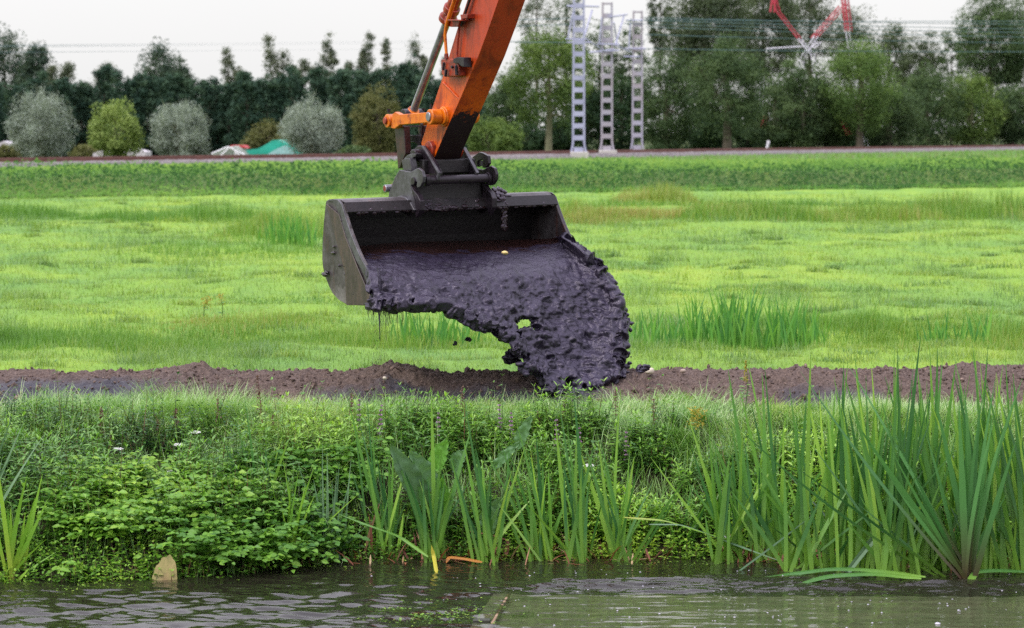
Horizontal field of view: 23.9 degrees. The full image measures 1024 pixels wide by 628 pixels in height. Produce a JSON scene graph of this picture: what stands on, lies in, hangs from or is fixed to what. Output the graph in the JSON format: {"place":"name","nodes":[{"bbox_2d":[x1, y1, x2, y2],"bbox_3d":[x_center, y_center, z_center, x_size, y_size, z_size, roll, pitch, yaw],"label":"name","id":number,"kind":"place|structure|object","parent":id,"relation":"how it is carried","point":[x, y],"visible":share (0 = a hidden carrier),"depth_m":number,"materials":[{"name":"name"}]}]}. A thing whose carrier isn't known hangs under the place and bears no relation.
{"place":"outdoors","nodes":[
{"label":"outdoors","id":0,"kind":"place"},
{"bbox_2d":[322,0,570,305],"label":"excavator arm","id":1,"kind":"object","parent":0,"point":[440,162],"visible":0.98,"depth_m":20.08},
{"bbox_2d":[0,134,1023,627],"bbox_3d":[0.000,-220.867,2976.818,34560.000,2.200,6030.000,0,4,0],"label":"ground","id":2,"kind":"structure","parent":0,"point":[272,608],"depth_m":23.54,"materials":[{"name":"green plant"}]},
{"bbox_2d":[0,21,27,110],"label":"broadleaf tree","id":3,"kind":"object","parent":2,"relation":"on","point":[6,65],"visible":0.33,"depth_m":247.59,"materials":[{"name":"green plant"}]},
{"bbox_2d":[13,40,59,86],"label":"broadleaf tree","id":4,"kind":"object","parent":2,"relation":"on","point":[29,66],"visible":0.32,"depth_m":242.92,"materials":[{"name":"green plant"}]},
{"bbox_2d":[1,84,81,157],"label":"willow tree","id":5,"kind":"object","parent":2,"relation":"on","point":[37,125],"visible":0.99,"depth_m":129.07,"materials":[{"name":"green plant"}]},
{"bbox_2d":[46,76,78,156],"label":"evergreen tree","id":6,"kind":"object","parent":2,"relation":"on","point":[64,88],"visible":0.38,"depth_m":186.99,"materials":[{"name":"green plant"}]},
{"bbox_2d":[65,79,96,156],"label":"evergreen tree","id":7,"kind":"object","parent":2,"relation":"on","point":[81,97],"visible":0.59,"depth_m":188.97,"materials":[{"name":"green plant"}]},
{"bbox_2d":[86,63,118,150],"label":"evergreen tree","id":8,"kind":"object","parent":2,"relation":"on","point":[103,73],"visible":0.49,"depth_m":188.50,"materials":[{"name":"green plant"}]},
{"bbox_2d":[86,96,148,156],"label":"broadleaf tree","id":9,"kind":"object","parent":2,"relation":"on","point":[111,145],"visible":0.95,"depth_m":129.10,"materials":[{"name":"green plant"}]},
{"bbox_2d":[107,70,146,148],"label":"evergreen tree","id":10,"kind":"object","parent":2,"relation":"on","point":[128,86],"visible":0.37,"depth_m":184.56,"materials":[{"name":"green plant"}]},
{"bbox_2d":[129,71,165,155],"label":"evergreen tree","id":11,"kind":"object","parent":2,"relation":"on","point":[149,95],"visible":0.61,"depth_m":185.09,"materials":[{"name":"green plant"}]},
{"bbox_2d":[132,36,180,98],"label":"broadleaf tree","id":12,"kind":"object","parent":2,"relation":"on","point":[158,58],"visible":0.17,"depth_m":253.24,"materials":[{"name":"green plant"}]},
{"bbox_2d":[143,71,179,155],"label":"evergreen tree","id":13,"kind":"object","parent":2,"relation":"on","point":[165,87],"visible":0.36,"depth_m":185.02,"materials":[{"name":"green plant"}]},
{"bbox_2d":[144,99,212,155],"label":"willow tree","id":14,"kind":"object","parent":2,"relation":"on","point":[185,138],"visible":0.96,"depth_m":128.87,"materials":[{"name":"green plant"}]},
{"bbox_2d":[193,75,226,154],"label":"evergreen tree","id":15,"kind":"object","parent":2,"relation":"on","point":[206,89],"visible":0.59,"depth_m":188.68,"materials":[{"name":"green plant"}]},
{"bbox_2d":[207,81,248,151],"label":"evergreen tree","id":16,"kind":"object","parent":2,"relation":"on","point":[224,100],"visible":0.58,"depth_m":188.34,"materials":[{"name":"green plant"}]},
{"bbox_2d":[221,69,265,145],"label":"evergreen tree","id":17,"kind":"object","parent":2,"relation":"on","point":[245,84],"visible":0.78,"depth_m":185.59,"materials":[{"name":"green plant"}]},
{"bbox_2d":[249,73,284,142],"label":"evergreen tree","id":18,"kind":"object","parent":2,"relation":"on","point":[263,102],"visible":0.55,"depth_m":185.47,"materials":[{"name":"green plant"}]},
{"bbox_2d":[257,207,322,246],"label":"reed clump","id":19,"kind":"object","parent":2,"relation":"on","point":[286,235],"visible":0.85,"depth_m":45.90,"materials":[{"name":"green plant"}]},
{"bbox_2d":[271,64,312,123],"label":"evergreen tree","id":20,"kind":"object","parent":2,"relation":"on","point":[291,82],"visible":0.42,"depth_m":185.94,"materials":[{"name":"green plant"}]},
{"bbox_2d":[275,89,346,153],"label":"willow tree","id":21,"kind":"object","parent":2,"relation":"on","point":[305,130],"visible":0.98,"depth_m":128.79,"materials":[{"name":"green plant"}]},
{"bbox_2d":[301,62,335,153],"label":"evergreen tree","id":22,"kind":"object","parent":2,"relation":"on","point":[315,73],"visible":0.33,"depth_m":189.22,"materials":[{"name":"green plant"}]},
{"bbox_2d":[323,68,358,153],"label":"evergreen tree","id":23,"kind":"object","parent":2,"relation":"on","point":[338,82],"visible":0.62,"depth_m":183.84,"materials":[{"name":"green plant"}]},
{"bbox_2d":[348,79,406,152],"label":"broadleaf tree","id":24,"kind":"object","parent":2,"relation":"on","point":[364,117],"visible":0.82,"depth_m":163.81,"materials":[{"name":"green plant"}]},
{"bbox_2d":[392,53,418,152],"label":"evergreen tree","id":25,"kind":"object","parent":2,"relation":"on","point":[404,70],"visible":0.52,"depth_m":187.04,"materials":[{"name":"green plant"}]},
{"bbox_2d":[390,313,439,348],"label":"reed clump","id":26,"kind":"object","parent":2,"relation":"on","point":[404,329],"visible":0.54,"depth_m":25.16,"materials":[{"name":"green plant"}]},
{"bbox_2d":[390,440,500,534],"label":"dock plant","id":27,"kind":"object","parent":2,"relation":"on","point":[418,470],"visible":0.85,"depth_m":17.02,"materials":[{"name":"green plant"}]},
{"bbox_2d":[467,114,509,151],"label":"shrub","id":28,"kind":"object","parent":2,"relation":"on","point":[477,142],"visible":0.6,"depth_m":166.81,"materials":[{"name":"green plant"}]},
{"bbox_2d":[0,433,1011,597],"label":"water parsnip","id":29,"kind":"object","parent":2,"relation":"on","point":[127,510],"visible":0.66,"depth_m":16.74,"materials":[{"name":"green plant"}]},
{"bbox_2d":[0,362,1011,596],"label":"herb stems","id":30,"kind":"object","parent":2,"relation":"on","point":[218,461],"visible":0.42,"depth_m":17.30,"materials":[{"name":"green plant"}]},
{"bbox_2d":[0,359,1014,552],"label":"bank undergrowth","id":31,"kind":"object","parent":2,"relation":"on","point":[274,389],"visible":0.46,"depth_m":17.98,"materials":[{"name":"green plant"}]},
{"bbox_2d":[482,70,534,150],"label":"broadleaf tree","id":32,"kind":"object","parent":2,"relation":"on","point":[502,97],"visible":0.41,"depth_m":178.47,"materials":[{"name":"green plant"}]},
{"bbox_2d":[492,120,524,150],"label":"shrub","id":33,"kind":"object","parent":2,"relation":"on","point":[509,138],"visible":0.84,"depth_m":164.06,"materials":[{"name":"green plant"}]},
{"bbox_2d":[0,376,1023,564],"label":"bank grass","id":34,"kind":"structure","parent":2,"relation":"on","point":[778,413],"depth_m":18.32,"materials":[{"name":"green plant"}]},
{"bbox_2d":[0,360,1023,409],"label":"soil ridge","id":35,"kind":"structure","parent":2,"relation":"on","point":[350,383],"depth_m":19.55,"materials":[{"name":"brown soil"}]},
{"bbox_2d":[359,232,633,398],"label":"poured mud","id":36,"kind":"structure","parent":35,"relation":"on","point":[562,294],"depth_m":19.69,"materials":[{"name":"black soil"}]},
{"bbox_2d":[0,359,1023,408],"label":"soil clods","id":37,"kind":"object","parent":35,"relation":"on","point":[517,379],"visible":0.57,"depth_m":19.59,"materials":[{"name":"brown soil"}]},
{"bbox_2d":[0,149,1023,198],"bbox_3d":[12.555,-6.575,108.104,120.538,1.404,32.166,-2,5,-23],"label":"verge undergrowth","id":38,"kind":"object","parent":2,"relation":"on","point":[172,168],"visible":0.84,"depth_m":90.67,"materials":[{"name":"green plant"}]},
{"bbox_2d":[0,179,1023,265],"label":"rushes","id":39,"kind":"object","parent":2,"relation":"on","point":[575,209],"visible":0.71,"depth_m":59.24,"materials":[{"name":"green plant"}]},
{"bbox_2d":[0,147,1023,167],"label":"ballast","id":40,"kind":"structure","parent":2,"relation":"on","point":[501,156],"depth_m":138.44,"materials":[{"name":"gravel"}]},
{"bbox_2d":[0,145,1023,161],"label":"railway track","id":41,"kind":"structure","parent":40,"relation":"on","point":[111,158],"depth_m":124.97,"materials":[{"name":"brown metal"}]},
{"bbox_2d":[624,11,645,149],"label":"catenary mast","id":42,"kind":"object","parent":40,"relation":"on","point":[637,98],"visible":0.98,"depth_m":155.20,"materials":[{"name":"metal"}]},
{"bbox_2d":[510,17,1023,51],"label":"overhead wires","id":43,"kind":"object","parent":42,"relation":"attached to","point":[808,32],"visible":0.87,"depth_m":165.45,"materials":[{"name":"grey metal"}]},
{"bbox_2d":[491,415,532,498],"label":"dock plant","id":44,"kind":"object","parent":2,"relation":"on","point":[524,429],"visible":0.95,"depth_m":17.29,"materials":[{"name":"green plant"}]},
{"bbox_2d":[1,87,1023,149],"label":"understorey","id":45,"kind":"object","parent":2,"relation":"on","point":[660,114],"visible":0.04,"depth_m":222.75,"materials":[{"name":"green plant"}]},
{"bbox_2d":[515,0,561,128],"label":"broadleaf tree","id":46,"kind":"object","parent":2,"relation":"on","point":[529,7],"visible":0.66,"depth_m":233.29,"materials":[{"name":"green plant"}]},
{"bbox_2d":[495,22,597,150],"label":"broadleaf tree","id":47,"kind":"object","parent":2,"relation":"on","point":[523,75],"visible":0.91,"depth_m":170.42,"materials":[{"name":"green plant"}]},
{"bbox_2d":[566,0,605,157],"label":"catenary mast","id":48,"kind":"object","parent":2,"relation":"on","point":[578,152],"visible":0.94,"depth_m":138.80,"materials":[{"name":"metal"}]},
{"bbox_2d":[562,78,609,149],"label":"shrub","id":49,"kind":"object","parent":2,"relation":"on","point":[592,120],"visible":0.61,"depth_m":198.58,"materials":[{"name":"green plant"}]},
{"bbox_2d":[580,16,619,149],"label":"broadleaf tree","id":50,"kind":"object","parent":2,"relation":"on","point":[606,59],"visible":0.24,"depth_m":223.31,"materials":[{"name":"green plant"}]},
{"bbox_2d":[589,2,632,153],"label":"catenary mast","id":51,"kind":"object","parent":2,"relation":"on","point":[605,149],"visible":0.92,"depth_m":144.72,"materials":[{"name":"metal"}]},
{"bbox_2d":[594,67,640,149],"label":"shrub","id":52,"kind":"object","parent":2,"relation":"on","point":[620,124],"visible":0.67,"depth_m":198.69,"materials":[{"name":"green plant"}]},
{"bbox_2d":[613,19,650,146],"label":"broadleaf tree","id":53,"kind":"object","parent":2,"relation":"on","point":[623,68],"visible":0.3,"depth_m":223.44,"materials":[{"name":"green plant"}]},
{"bbox_2d":[629,305,689,348],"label":"reed clump","id":54,"kind":"object","parent":2,"relation":"on","point":[654,332],"visible":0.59,"depth_m":24.61,"materials":[{"name":"green plant"}]},
{"bbox_2d":[646,0,675,119],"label":"broadleaf tree","id":55,"kind":"object","parent":2,"relation":"on","point":[654,13],"visible":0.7,"depth_m":238.21,"materials":[{"name":"green plant"}]},
{"bbox_2d":[628,44,701,148],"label":"broadleaf tree","id":56,"kind":"object","parent":2,"relation":"on","point":[665,125],"visible":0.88,"depth_m":188.53,"materials":[{"name":"green plant"}]},
{"bbox_2d":[335,529,1009,571],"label":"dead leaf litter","id":57,"kind":"object","parent":2,"relation":"on","point":[646,555],"visible":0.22,"depth_m":16.99,"materials":[{"name":"brown plant"}]},
{"bbox_2d":[663,292,733,347],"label":"reed clump","id":58,"kind":"object","parent":2,"relation":"on","point":[695,332],"visible":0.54,"depth_m":24.87,"materials":[{"name":"green plant"}]},
{"bbox_2d":[682,106,722,148],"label":"shrub","id":59,"kind":"object","parent":2,"relation":"on","point":[703,141],"visible":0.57,"depth_m":198.35,"materials":[{"name":"green plant"}]},
{"bbox_2d":[659,0,756,106],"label":"broadleaf tree","id":60,"kind":"object","parent":2,"relation":"on","point":[705,9],"visible":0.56,"depth_m":211.97,"materials":[{"name":"green plant"}]},
{"bbox_2d":[678,30,772,148],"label":"broadleaf tree","id":61,"kind":"object","parent":2,"relation":"on","point":[729,101],"visible":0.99,"depth_m":183.37,"materials":[{"name":"green plant"}]},
{"bbox_2d":[701,278,778,350],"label":"reed clump","id":62,"kind":"object","parent":2,"relation":"on","point":[748,325],"visible":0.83,"depth_m":24.79,"materials":[{"name":"green plant"}]},
{"bbox_2d":[725,0,804,102],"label":"broadleaf tree","id":63,"kind":"object","parent":2,"relation":"on","point":[763,13],"visible":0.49,"depth_m":231.92,"materials":[{"name":"green plant"}]},
{"bbox_2d":[737,67,818,147],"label":"broadleaf tree","id":64,"kind":"object","parent":2,"relation":"on","point":[761,133],"visible":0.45,"depth_m":195.28,"materials":[{"name":"green plant"}]},
{"bbox_2d":[751,291,810,349],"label":"reed clump","id":65,"kind":"object","parent":2,"relation":"on","point":[789,335],"visible":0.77,"depth_m":24.98,"materials":[{"name":"green plant"}]},
{"bbox_2d":[769,41,838,147],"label":"broadleaf tree","id":66,"kind":"object","parent":2,"relation":"on","point":[805,134],"visible":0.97,"depth_m":192.47,"materials":[{"name":"green plant"}]},
{"bbox_2d":[785,0,840,95],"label":"broadleaf tree","id":67,"kind":"object","parent":2,"relation":"on","point":[811,7],"visible":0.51,"depth_m":252.70,"materials":[{"name":"green plant"}]},
{"bbox_2d":[759,0,868,146],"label":"lattice pylon","id":68,"kind":"object","parent":2,"relation":"on","point":[845,4],"visible":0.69,"depth_m":196.71,"materials":[{"name":"metal"}]},
{"bbox_2d":[806,89,856,146],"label":"broadleaf tree","id":69,"kind":"object","parent":2,"relation":"on","point":[832,137],"visible":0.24,"depth_m":197.04,"materials":[{"name":"green plant"}]},
{"bbox_2d":[821,3,880,94],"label":"broadleaf tree","id":70,"kind":"object","parent":2,"relation":"on","point":[839,35],"visible":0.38,"depth_m":248.00,"materials":[{"name":"green plant"}]},
{"bbox_2d":[812,31,909,146],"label":"broadleaf tree","id":71,"kind":"object","parent":2,"relation":"on","point":[861,104],"visible":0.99,"depth_m":191.16,"materials":[{"name":"green plant"}]},
{"bbox_2d":[866,17,910,111],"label":"broadleaf tree","id":72,"kind":"object","parent":2,"relation":"on","point":[896,44],"visible":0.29,"depth_m":259.87,"materials":[{"name":"green plant"}]},
{"bbox_2d":[855,75,927,146],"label":"broadleaf tree","id":73,"kind":"object","parent":2,"relation":"on","point":[907,121],"visible":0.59,"depth_m":196.59,"materials":[{"name":"green plant"}]},
{"bbox_2d":[891,26,945,136],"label":"broadleaf tree","id":74,"kind":"object","parent":2,"relation":"on","point":[907,62],"visible":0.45,"depth_m":256.11,"materials":[{"name":"green plant"}]},
{"bbox_2d":[897,57,969,145],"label":"broadleaf tree","id":75,"kind":"object","parent":2,"relation":"on","point":[926,87],"visible":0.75,"depth_m":220.20,"materials":[{"name":"green plant"}]},
{"bbox_2d":[934,25,967,144],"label":"broadleaf tree","id":76,"kind":"object","parent":2,"relation":"on","point":[941,60],"visible":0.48,"depth_m":253.48,"materials":[{"name":"green plant"}]},
{"bbox_2d":[936,68,1009,144],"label":"broadleaf tree","id":77,"kind":"object","parent":2,"relation":"on","point":[972,132],"visible":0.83,"depth_m":222.26,"materials":[{"name":"green plant"}]},
{"bbox_2d":[951,0,1023,144],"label":"broadleaf tree","id":78,"kind":"object","parent":2,"relation":"on","point":[1011,56],"visible":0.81,"depth_m":242.35,"materials":[{"name":"green plant"}]},
{"bbox_2d":[978,83,1023,144],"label":"broadleaf tree","id":79,"kind":"object","parent":2,"relation":"on","point":[1014,133],"visible":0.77,"depth_m":223.93,"materials":[{"name":"green plant"}]},
{"bbox_2d":[0,280,1023,360],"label":"ditch grass","id":80,"kind":"structure","parent":0,"point":[369,335],"depth_m":25.84,"materials":[{"name":"green plant"}]},
{"bbox_2d":[0,556,1023,627],"bbox_3d":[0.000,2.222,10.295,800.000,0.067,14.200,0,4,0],"label":"water","id":81,"kind":"structure","parent":0,"point":[930,581],"depth_m":15.89,"materials":[{"name":"liquid"}]},
{"bbox_2d":[0,474,53,583],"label":"iris clump","id":82,"kind":"object","parent":81,"relation":"in","point":[28,530],"visible":0.93,"depth_m":16.21,"materials":[{"name":"green plant"}]},
{"bbox_2d":[268,456,355,568],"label":"iris clump","id":83,"kind":"object","parent":81,"relation":"in","point":[291,505],"visible":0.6,"depth_m":16.76,"materials":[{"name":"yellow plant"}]},
{"bbox_2d":[297,443,374,563],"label":"iris clump","id":84,"kind":"object","parent":81,"relation":"in","point":[334,500],"visible":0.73,"depth_m":16.98,"materials":[{"name":"green plant"}]},
{"bbox_2d":[347,393,410,561],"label":"iris clump","id":85,"kind":"object","parent":81,"relation":"in","point":[389,517],"visible":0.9,"depth_m":17.11,"materials":[{"name":"green plant"}]},
{"bbox_2d":[397,394,470,568],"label":"iris clump","id":86,"kind":"object","parent":81,"relation":"in","point":[439,518],"visible":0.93,"depth_m":16.95,"materials":[{"name":"green plant"}]},
{"bbox_2d":[450,403,532,570],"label":"iris clump","id":87,"kind":"object","parent":81,"relation":"in","point":[483,550],"visible":0.99,"depth_m":16.89,"materials":[{"name":"green plant"}]},
{"bbox_2d":[482,417,561,567],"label":"iris clump","id":88,"kind":"object","parent":81,"relation":"in","point":[543,540],"visible":0.98,"depth_m":16.99,"materials":[{"name":"green plant"}]},
{"bbox_2d":[526,389,603,568],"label":"iris clump","id":89,"kind":"object","parent":81,"relation":"in","point":[572,547],"visible":1,"depth_m":16.94,"materials":[{"name":"green plant"}]},
{"bbox_2d":[581,390,656,567],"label":"iris clump","id":90,"kind":"object","parent":81,"relation":"in","point":[616,537],"visible":0.99,"depth_m":17.01,"materials":[{"name":"green plant"}]},
{"bbox_2d":[651,417,790,569],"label":"iris clump","id":91,"kind":"object","parent":81,"relation":"in","point":[719,513],"visible":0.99,"depth_m":16.88,"materials":[{"name":"green plant"}]},
{"bbox_2d":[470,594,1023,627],"bbox_3d":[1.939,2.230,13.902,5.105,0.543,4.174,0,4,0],"label":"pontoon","id":92,"kind":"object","parent":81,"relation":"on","point":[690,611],"visible":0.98,"depth_m":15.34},
{"bbox_2d":[712,359,851,568],"bbox_3d":[1.890,1.037,16.939,0.998,1.477,0.215,0,4,0],"label":"iris clump","id":93,"kind":"object","parent":81,"relation":"in","point":[760,513],"visible":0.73,"depth_m":16.93,"materials":[{"name":"green plant"}]},
{"bbox_2d":[730,354,886,576],"bbox_3d":[2.052,1.000,16.598,1.121,1.603,0.251,0,4,3],"label":"iris clump","id":94,"kind":"object","parent":81,"relation":"on","point":[805,552],"visible":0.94,"depth_m":16.60,"materials":[{"name":"green plant"}]},
{"bbox_2d":[755,353,904,577],"bbox_3d":[2.210,1.034,16.622,1.114,1.532,0.246,0,4,0],"label":"iris clump","id":95,"kind":"object","parent":81,"relation":"on","point":[837,526],"visible":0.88,"depth_m":16.62,"materials":[{"name":"green plant"}]},
{"bbox_2d":[740,429,952,582],"bbox_3d":[2.252,1.291,16.277,1.482,1.071,0.277,0,4,-1],"label":"iris clump","id":96,"kind":"object","parent":81,"relation":"on","point":[904,544],"visible":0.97,"depth_m":16.37,"materials":[{"name":"green plant"}]},
{"bbox_2d":[789,365,952,576],"bbox_3d":[2.457,1.069,16.636,1.159,1.459,0.234,0,4,5],"label":"iris clump","id":97,"kind":"object","parent":81,"relation":"on","point":[867,560],"visible":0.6,"depth_m":16.58,"materials":[{"name":"green plant"}]},
{"bbox_2d":[811,333,958,582],"bbox_3d":[2.568,0.967,16.377,1.078,1.702,0.307,0,4,0],"label":"iris clump","id":98,"kind":"object","parent":81,"relation":"on","point":[886,556],"visible":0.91,"depth_m":16.39,"materials":[{"name":"green plant"}]},
{"bbox_2d":[801,366,1021,585],"bbox_3d":[2.675,1.091,16.273,1.523,1.470,0.343,0,4,0],"label":"iris clump","id":99,"kind":"object","parent":81,"relation":"on","point":[971,496],"visible":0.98,"depth_m":16.26,"materials":[{"name":"green plant"}]},
{"bbox_2d":[881,342,995,576],"bbox_3d":[2.860,0.983,16.604,0.888,1.636,0.224,0,4,0],"label":"iris clump","id":100,"kind":"object","parent":81,"relation":"on","point":[929,554],"visible":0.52,"depth_m":16.60,"materials":[{"name":"green plant"}]},
{"bbox_2d":[904,376,1009,576],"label":"iris clump","id":101,"kind":"object","parent":81,"relation":"on","point":[956,528],"visible":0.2,"depth_m":16.60,"materials":[{"name":"green plant"}]},
{"bbox_2d":[924,344,1023,578],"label":"iris clump","id":102,"kind":"object","parent":81,"relation":"on","point":[991,560],"visible":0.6,"depth_m":16.52,"materials":[{"name":"green plant"}]},
{"bbox_2d":[955,354,1023,579],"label":"iris clump","id":103,"kind":"object","parent":81,"relation":"on","point":[1015,539],"visible":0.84,"depth_m":16.46,"materials":[{"name":"green plant"}]},
{"bbox_2d":[0,0,1023,133],"label":"sky","id":104,"kind":"structure","parent":0,"point":[70,25],"materials":[{"name":"white"}]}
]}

